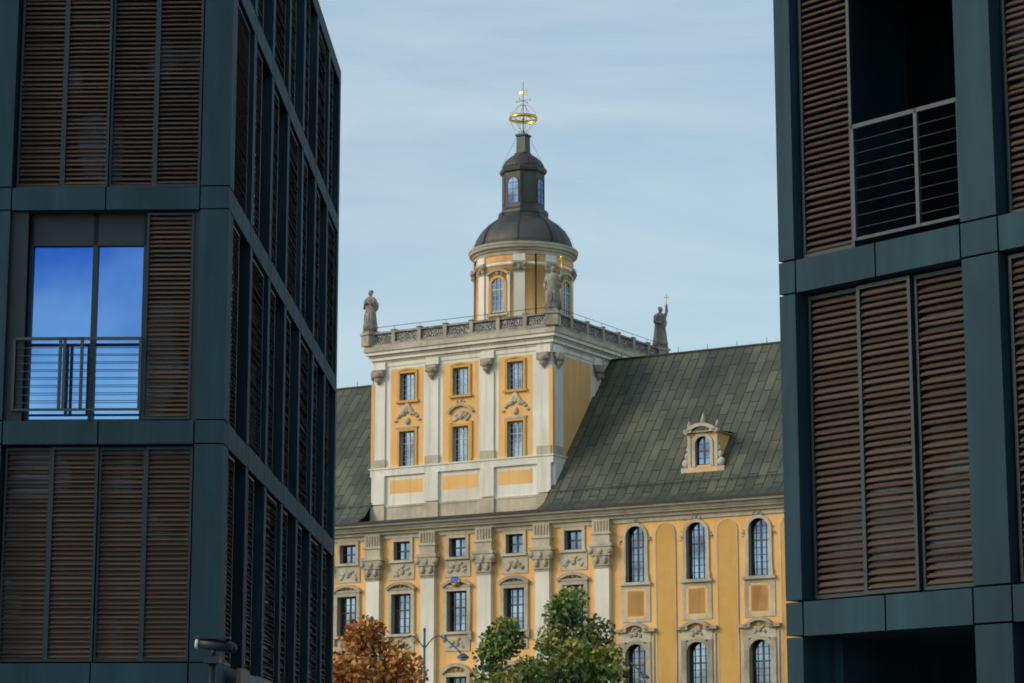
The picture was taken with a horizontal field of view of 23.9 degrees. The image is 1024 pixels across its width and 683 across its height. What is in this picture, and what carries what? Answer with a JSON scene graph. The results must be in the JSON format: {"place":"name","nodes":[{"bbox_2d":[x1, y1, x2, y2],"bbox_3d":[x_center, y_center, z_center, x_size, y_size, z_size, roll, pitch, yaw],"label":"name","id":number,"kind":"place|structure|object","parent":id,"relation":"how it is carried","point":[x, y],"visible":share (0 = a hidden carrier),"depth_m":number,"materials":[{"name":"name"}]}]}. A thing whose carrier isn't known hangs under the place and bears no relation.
{"place":"outdoors","nodes":[
{"label":"outdoors","id":0,"kind":"place"},
{"bbox_2d":[373,351,605,506],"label":"university tower walls","id":1,"kind":"structure","parent":0,"point":[578,374],"depth_m":155.00,"materials":[{"name":"yellow paint"}]},
{"bbox_2d":[402,362,522,465],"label":"windows","id":2,"kind":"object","parent":1,"relation":"attached to","point":[463,432],"visible":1,"depth_m":155.68,"materials":[{"name":"glass"}]},
{"bbox_2d":[363,327,640,520],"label":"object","id":3,"kind":"structure","parent":1,"relation":"attached to","point":[543,343],"depth_m":154.95,"materials":[{"name":"white paint"}]},
{"bbox_2d":[365,307,658,355],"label":"balustrade","id":4,"kind":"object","parent":1,"relation":"on","point":[497,324],"depth_m":156.58,"materials":[{"name":"stone"}]},
{"bbox_2d":[360,256,670,353],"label":"statues","id":5,"kind":"object","parent":4,"relation":"on","point":[553,280],"visible":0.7,"depth_m":159.52,"materials":[{"name":"stone"}]},
{"bbox_2d":[468,241,577,320],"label":"tower drum","id":6,"kind":"object","parent":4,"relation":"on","point":[506,277],"visible":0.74,"depth_m":160.12,"materials":[{"name":"beige paint"}]},
{"bbox_2d":[474,82,573,246],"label":"dome roof","id":7,"kind":"structure","parent":6,"relation":"on","point":[523,215],"depth_m":162.84,"materials":[{"name":"grey metal"}]},
{"bbox_2d":[318,0,781,387],"label":"sky","id":8,"kind":"structure","parent":0,"point":[653,133],"materials":[{"name":"blue"}]},
{"bbox_2d":[333,513,783,682],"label":"university walls","id":9,"kind":"structure","parent":0,"point":[444,658],"depth_m":147.09,"materials":[{"name":"yellow paint"}]},
{"bbox_2d":[340,518,770,682],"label":"windows","id":10,"kind":"structure","parent":9,"relation":"attached to","point":[576,540],"depth_m":146.56,"materials":[{"name":"glass"}]},
{"bbox_2d":[335,341,783,526],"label":"roof","id":11,"kind":"structure","parent":9,"relation":"on","point":[629,445],"depth_m":151.31,"materials":[{"name":"grey tile"}]},
{"bbox_2d":[681,413,732,472],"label":"dormer window","id":12,"kind":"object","parent":11,"relation":"on","point":[705,449],"visible":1,"depth_m":146.36,"materials":[{"name":"beige stone"}]},
{"bbox_2d":[333,495,795,682],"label":"facade","id":13,"kind":"structure","parent":9,"relation":"attached to","point":[760,597],"depth_m":146.70,"materials":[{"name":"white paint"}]},
{"bbox_3d":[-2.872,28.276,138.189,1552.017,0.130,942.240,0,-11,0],"label":"embankment road","id":14,"kind":"structure","parent":0,"visible":0},
{"bbox_2d":[610,659,649,682],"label":"street lamp","id":15,"kind":"object","parent":14,"relation":"on","point":[643,677],"visible":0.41,"depth_m":142.01,"materials":[{"name":"grey metal"}]},
{"label":"ground","id":16,"kind":"structure","parent":0,"visible":0},
{"bbox_2d":[0,0,237,682],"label":"modern building","id":17,"kind":"structure","parent":16,"relation":"on","point":[117,140],"depth_m":33.54,"materials":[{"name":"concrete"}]},
{"bbox_2d":[195,636,236,682],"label":"security camera","id":18,"kind":"object","parent":16,"relation":"on","point":[213,645],"visible":1,"depth_m":27.77,"materials":[{"name":"grey"}]},
{"bbox_2d":[221,0,340,682],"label":"building side facade","id":19,"kind":"structure","parent":16,"relation":"on","point":[279,583],"depth_m":40.40,"materials":[{"name":"metal"}]},
{"bbox_2d":[333,615,428,682],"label":"autumn tree","id":20,"kind":"object","parent":16,"relation":"on","point":[362,643],"visible":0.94,"depth_m":117.39,"materials":[{"name":"orange plant"}]},
{"bbox_2d":[382,628,468,678],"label":"street lamp","id":21,"kind":"object","parent":16,"relation":"on","point":[462,657],"visible":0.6,"depth_m":124.27,"materials":[{"name":"grey metal"}]},
{"bbox_2d":[470,615,552,682],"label":"green tree","id":22,"kind":"object","parent":16,"relation":"on","point":[499,639],"visible":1,"depth_m":116.59,"materials":[{"name":"green plant"}]},
{"bbox_2d":[508,586,629,682],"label":"green tree","id":23,"kind":"object","parent":16,"relation":"on","point":[584,658],"visible":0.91,"depth_m":119.80,"materials":[{"name":"green plant"}]},
{"bbox_2d":[773,0,1023,682],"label":"modern building","id":24,"kind":"structure","parent":16,"relation":"on","point":[900,157],"depth_m":22.64,"materials":[{"name":"dark blue-grey metal panels"},{"name":"wood"},{"name":"metal"}]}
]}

